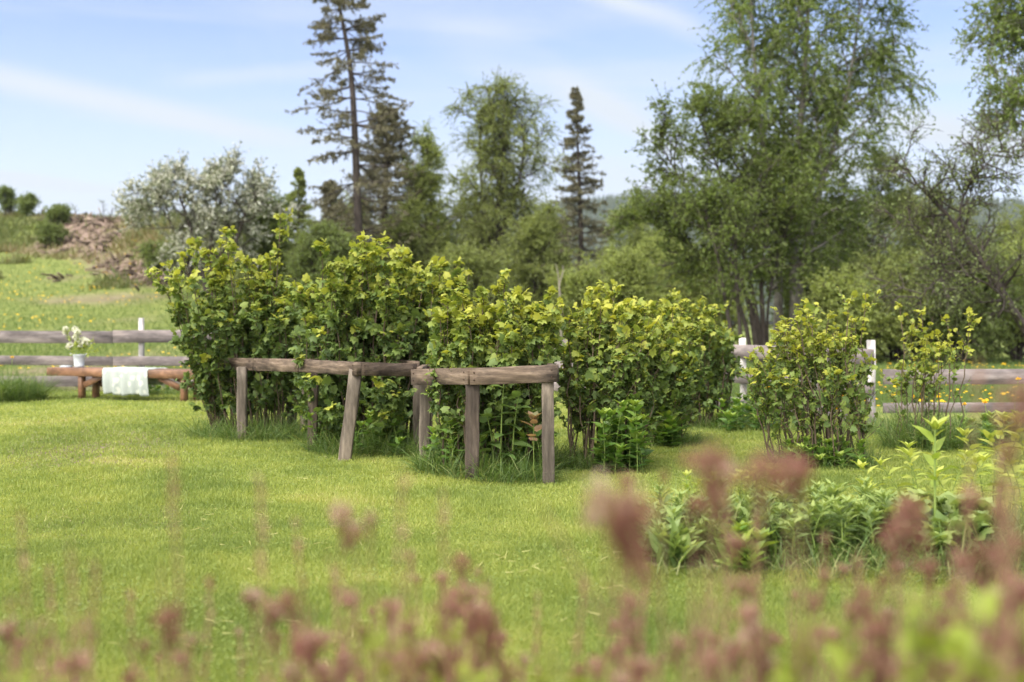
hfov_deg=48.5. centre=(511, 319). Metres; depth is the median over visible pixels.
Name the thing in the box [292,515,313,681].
dry grass stalk
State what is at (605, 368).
currant bush
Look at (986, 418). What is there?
weed clump
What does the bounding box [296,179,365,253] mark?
spruce tree
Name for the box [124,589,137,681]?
dry grass stalk
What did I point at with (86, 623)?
dry grass stalk
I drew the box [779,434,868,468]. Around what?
weed clump
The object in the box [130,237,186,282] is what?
hill bush
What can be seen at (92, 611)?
dry grass stalk
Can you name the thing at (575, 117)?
spruce tree
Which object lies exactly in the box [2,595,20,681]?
dry grass stalk
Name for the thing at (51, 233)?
hill bush
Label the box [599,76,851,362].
bird cherry tree
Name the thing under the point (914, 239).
alder tree
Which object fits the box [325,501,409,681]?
seed head shrub
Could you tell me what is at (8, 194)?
hill bush
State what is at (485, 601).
dry grass stalk
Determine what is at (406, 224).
alder tree
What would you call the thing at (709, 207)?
willow bush
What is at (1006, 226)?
willow bush
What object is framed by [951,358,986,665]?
dry grass stalk
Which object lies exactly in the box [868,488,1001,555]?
broad leaf plant
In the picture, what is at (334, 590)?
dry grass stalk
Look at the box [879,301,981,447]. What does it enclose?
currant bush
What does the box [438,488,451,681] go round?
dry grass stalk
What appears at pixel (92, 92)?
sky
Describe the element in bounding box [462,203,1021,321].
hills
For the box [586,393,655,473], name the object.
weed clump
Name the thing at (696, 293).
willow bush
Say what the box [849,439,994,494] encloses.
arching perennial
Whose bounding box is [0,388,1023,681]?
lawn grass
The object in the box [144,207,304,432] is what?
currant bush
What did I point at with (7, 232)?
rough undergrowth
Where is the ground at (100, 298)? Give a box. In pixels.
[0,216,1023,681]
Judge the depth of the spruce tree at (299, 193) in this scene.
45.86 m
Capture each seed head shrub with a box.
[0,563,200,681]
[234,582,368,681]
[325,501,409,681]
[340,550,553,681]
[543,469,688,681]
[668,439,858,681]
[768,484,939,681]
[888,379,1023,681]
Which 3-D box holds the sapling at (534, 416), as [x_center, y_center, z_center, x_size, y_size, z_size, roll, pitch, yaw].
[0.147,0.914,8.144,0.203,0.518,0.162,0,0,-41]
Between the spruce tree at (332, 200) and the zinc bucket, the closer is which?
the zinc bucket
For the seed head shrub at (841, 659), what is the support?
on the ground at (100, 298)
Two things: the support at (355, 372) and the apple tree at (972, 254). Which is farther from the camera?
the apple tree at (972, 254)
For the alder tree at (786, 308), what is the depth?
33.89 m
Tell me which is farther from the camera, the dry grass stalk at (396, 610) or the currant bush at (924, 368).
the currant bush at (924, 368)
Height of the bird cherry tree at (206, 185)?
5.163 m
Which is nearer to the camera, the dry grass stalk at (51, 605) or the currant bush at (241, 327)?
the dry grass stalk at (51, 605)
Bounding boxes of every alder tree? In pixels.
[315,184,379,240]
[368,186,449,292]
[388,134,450,255]
[395,115,491,277]
[424,237,519,313]
[490,195,579,330]
[763,240,866,344]
[800,140,913,279]
[876,176,979,353]
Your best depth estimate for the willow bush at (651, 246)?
43.21 m
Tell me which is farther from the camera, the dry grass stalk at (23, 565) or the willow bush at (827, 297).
the willow bush at (827, 297)
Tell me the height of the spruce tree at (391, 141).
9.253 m
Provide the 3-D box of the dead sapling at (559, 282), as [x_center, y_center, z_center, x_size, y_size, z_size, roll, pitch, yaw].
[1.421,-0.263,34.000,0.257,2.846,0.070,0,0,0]
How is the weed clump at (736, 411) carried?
on the ground at (100, 298)
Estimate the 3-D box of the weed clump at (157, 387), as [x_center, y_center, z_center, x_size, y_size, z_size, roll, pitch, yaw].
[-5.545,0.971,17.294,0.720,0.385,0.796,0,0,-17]
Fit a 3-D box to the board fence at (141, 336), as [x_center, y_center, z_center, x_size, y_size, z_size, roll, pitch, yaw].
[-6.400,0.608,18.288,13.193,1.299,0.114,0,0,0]
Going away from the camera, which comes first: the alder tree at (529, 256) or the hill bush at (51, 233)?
the alder tree at (529, 256)
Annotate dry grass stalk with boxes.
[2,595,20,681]
[16,509,39,681]
[36,614,52,681]
[46,563,60,681]
[64,543,82,681]
[83,612,94,681]
[85,555,101,681]
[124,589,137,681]
[166,452,186,681]
[201,575,215,681]
[254,473,270,681]
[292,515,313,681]
[329,568,344,679]
[393,472,411,681]
[405,550,419,681]
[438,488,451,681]
[480,575,492,681]
[637,579,648,675]
[721,448,735,681]
[751,509,762,681]
[812,531,828,677]
[847,550,863,648]
[945,519,960,676]
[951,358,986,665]
[989,383,1002,589]
[990,482,1014,659]
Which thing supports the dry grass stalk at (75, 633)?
on the ground at (100, 298)
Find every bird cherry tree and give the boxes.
[111,141,301,297]
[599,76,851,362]
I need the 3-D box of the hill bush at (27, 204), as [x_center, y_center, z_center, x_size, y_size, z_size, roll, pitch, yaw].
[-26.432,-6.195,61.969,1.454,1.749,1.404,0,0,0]
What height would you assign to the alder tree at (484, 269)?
4.183 m
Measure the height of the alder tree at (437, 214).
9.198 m
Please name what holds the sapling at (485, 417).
on the ground at (100, 298)
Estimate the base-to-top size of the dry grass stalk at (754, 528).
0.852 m
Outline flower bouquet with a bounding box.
[62,326,100,358]
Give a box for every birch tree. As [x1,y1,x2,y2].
[434,65,573,303]
[668,0,939,345]
[949,0,1023,170]
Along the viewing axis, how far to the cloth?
16.11 m
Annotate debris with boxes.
[30,207,166,290]
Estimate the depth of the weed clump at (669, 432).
10.22 m
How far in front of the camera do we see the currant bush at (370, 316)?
10.22 m
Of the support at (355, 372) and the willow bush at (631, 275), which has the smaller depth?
the support at (355, 372)
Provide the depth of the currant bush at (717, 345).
12.35 m
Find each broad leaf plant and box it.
[647,514,709,572]
[701,518,779,572]
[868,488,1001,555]
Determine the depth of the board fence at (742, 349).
13.60 m
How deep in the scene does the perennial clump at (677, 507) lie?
5.31 m
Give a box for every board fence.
[0,318,440,386]
[554,338,875,424]
[883,369,1023,427]
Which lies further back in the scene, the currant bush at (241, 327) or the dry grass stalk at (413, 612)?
the currant bush at (241, 327)
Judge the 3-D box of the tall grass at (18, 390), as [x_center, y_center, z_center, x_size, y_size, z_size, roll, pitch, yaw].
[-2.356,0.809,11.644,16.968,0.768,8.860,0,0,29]
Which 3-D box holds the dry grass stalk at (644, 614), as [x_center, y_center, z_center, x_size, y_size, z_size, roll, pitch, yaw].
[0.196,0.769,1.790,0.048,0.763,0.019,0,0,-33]
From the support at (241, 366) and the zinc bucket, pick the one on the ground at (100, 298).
the support at (241, 366)
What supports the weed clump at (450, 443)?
on the ground at (100, 298)
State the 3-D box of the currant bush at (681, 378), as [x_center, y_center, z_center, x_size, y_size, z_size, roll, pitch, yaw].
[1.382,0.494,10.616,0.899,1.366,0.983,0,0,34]
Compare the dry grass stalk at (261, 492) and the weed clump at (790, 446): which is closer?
the dry grass stalk at (261, 492)
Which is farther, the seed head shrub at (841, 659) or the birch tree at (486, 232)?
the birch tree at (486, 232)
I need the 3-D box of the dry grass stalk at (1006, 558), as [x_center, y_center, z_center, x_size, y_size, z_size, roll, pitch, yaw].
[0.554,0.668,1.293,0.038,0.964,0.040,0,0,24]
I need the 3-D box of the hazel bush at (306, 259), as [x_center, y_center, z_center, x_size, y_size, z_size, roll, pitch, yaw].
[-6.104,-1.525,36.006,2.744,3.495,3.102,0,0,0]
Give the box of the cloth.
[102,367,167,396]
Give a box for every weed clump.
[136,384,169,395]
[304,405,410,456]
[420,417,555,472]
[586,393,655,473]
[646,397,689,446]
[712,392,782,431]
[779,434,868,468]
[889,411,1015,448]
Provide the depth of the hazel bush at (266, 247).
39.45 m
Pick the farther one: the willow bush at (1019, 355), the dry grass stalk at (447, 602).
the willow bush at (1019, 355)
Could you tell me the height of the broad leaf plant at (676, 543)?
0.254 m
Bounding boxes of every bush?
[0,184,17,215]
[14,191,42,216]
[33,216,72,246]
[42,203,72,224]
[119,195,152,222]
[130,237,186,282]
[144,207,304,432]
[235,185,301,295]
[278,215,358,308]
[284,230,472,444]
[420,268,564,472]
[525,203,590,287]
[542,258,605,338]
[552,279,681,467]
[575,240,672,334]
[589,188,664,302]
[617,226,680,275]
[624,299,713,445]
[625,229,694,327]
[644,240,751,344]
[655,288,743,425]
[656,159,792,362]
[730,286,883,466]
[778,257,917,365]
[844,237,966,362]
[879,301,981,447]
[881,217,1023,364]
[961,228,1023,361]
[988,202,1023,352]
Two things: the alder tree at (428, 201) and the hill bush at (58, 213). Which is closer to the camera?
the alder tree at (428, 201)
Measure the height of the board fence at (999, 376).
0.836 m
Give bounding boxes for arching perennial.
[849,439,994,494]
[954,410,1023,523]
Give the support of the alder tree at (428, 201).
on the ground at (100, 298)
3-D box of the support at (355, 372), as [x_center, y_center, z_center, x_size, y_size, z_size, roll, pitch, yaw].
[-1.412,0.812,10.103,0.941,0.938,1.716,0,0,-33]
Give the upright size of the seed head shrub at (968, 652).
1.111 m
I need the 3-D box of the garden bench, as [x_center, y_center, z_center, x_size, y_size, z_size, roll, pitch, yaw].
[-5.383,0.954,16.312,3.008,0.505,0.420,0,0,24]
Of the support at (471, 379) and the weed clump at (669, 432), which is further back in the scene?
the weed clump at (669, 432)
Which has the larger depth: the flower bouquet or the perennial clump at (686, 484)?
the flower bouquet
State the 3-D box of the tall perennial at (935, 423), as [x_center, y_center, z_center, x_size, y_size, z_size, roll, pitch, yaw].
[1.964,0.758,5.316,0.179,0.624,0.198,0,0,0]
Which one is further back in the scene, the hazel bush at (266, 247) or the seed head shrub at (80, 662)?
the hazel bush at (266, 247)
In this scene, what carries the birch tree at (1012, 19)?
on the ground at (100, 298)
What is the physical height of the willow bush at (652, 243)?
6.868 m
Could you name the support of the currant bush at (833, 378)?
on the ground at (100, 298)
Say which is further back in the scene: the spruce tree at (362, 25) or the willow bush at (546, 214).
the willow bush at (546, 214)
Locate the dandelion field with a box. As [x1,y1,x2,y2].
[0,227,1023,405]
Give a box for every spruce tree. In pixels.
[278,167,315,252]
[284,0,420,285]
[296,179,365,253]
[334,102,440,282]
[545,86,626,286]
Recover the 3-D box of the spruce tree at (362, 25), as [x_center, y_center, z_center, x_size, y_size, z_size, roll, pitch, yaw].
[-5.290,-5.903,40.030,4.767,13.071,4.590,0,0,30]
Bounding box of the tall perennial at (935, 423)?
[913,415,953,516]
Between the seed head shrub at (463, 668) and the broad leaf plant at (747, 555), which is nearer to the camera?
the seed head shrub at (463, 668)
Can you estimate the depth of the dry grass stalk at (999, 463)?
1.49 m
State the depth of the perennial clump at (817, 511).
5.22 m
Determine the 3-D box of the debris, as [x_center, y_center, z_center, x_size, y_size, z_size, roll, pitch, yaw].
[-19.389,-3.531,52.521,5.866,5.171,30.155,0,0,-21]
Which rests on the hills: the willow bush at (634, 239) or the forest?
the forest
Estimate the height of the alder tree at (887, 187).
6.831 m
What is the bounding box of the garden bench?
[47,366,200,401]
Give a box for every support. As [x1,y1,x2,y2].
[217,358,305,438]
[299,359,419,460]
[411,363,558,483]
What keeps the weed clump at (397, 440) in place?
on the ground at (100, 298)
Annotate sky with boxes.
[0,0,1023,242]
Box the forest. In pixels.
[368,188,1023,304]
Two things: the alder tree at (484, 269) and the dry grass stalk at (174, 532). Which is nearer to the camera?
the dry grass stalk at (174, 532)
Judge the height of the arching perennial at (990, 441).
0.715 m
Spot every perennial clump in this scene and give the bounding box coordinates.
[636,478,777,564]
[681,466,779,520]
[755,476,914,558]
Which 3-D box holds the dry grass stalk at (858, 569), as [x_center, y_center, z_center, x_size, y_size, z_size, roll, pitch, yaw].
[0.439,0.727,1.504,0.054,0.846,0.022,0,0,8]
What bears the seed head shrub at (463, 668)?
on the ground at (100, 298)
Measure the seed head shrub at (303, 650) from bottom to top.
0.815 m
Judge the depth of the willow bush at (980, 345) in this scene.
28.36 m
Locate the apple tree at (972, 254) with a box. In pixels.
[854,93,1023,335]
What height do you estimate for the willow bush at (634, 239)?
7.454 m
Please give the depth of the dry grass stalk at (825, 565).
1.61 m
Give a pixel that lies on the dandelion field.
(181, 366)
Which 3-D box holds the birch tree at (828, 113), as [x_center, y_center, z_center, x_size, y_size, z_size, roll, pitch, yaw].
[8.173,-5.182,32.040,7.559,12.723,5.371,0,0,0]
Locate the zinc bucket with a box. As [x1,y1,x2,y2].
[70,353,88,366]
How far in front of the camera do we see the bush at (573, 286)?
35.45 m
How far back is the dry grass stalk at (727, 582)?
1.49 m
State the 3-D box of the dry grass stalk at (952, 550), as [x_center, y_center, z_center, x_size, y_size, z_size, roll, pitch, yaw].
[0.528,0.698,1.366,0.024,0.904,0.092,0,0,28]
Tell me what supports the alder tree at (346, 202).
on the ground at (100, 298)
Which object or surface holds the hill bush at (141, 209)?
on the ground at (100, 298)
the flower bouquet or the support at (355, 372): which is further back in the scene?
the flower bouquet
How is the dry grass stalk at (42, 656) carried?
on the ground at (100, 298)
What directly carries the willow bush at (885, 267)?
on the ground at (100, 298)
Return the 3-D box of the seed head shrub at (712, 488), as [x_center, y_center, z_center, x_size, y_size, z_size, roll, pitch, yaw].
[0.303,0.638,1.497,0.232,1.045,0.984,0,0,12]
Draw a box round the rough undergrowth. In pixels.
[0,208,286,293]
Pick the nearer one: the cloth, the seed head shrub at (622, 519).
the seed head shrub at (622, 519)
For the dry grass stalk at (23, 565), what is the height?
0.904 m
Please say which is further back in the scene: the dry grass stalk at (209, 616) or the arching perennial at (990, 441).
the arching perennial at (990, 441)
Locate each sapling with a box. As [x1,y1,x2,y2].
[479,384,531,470]
[519,411,541,478]
[555,263,563,336]
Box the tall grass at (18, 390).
[0,360,1023,583]

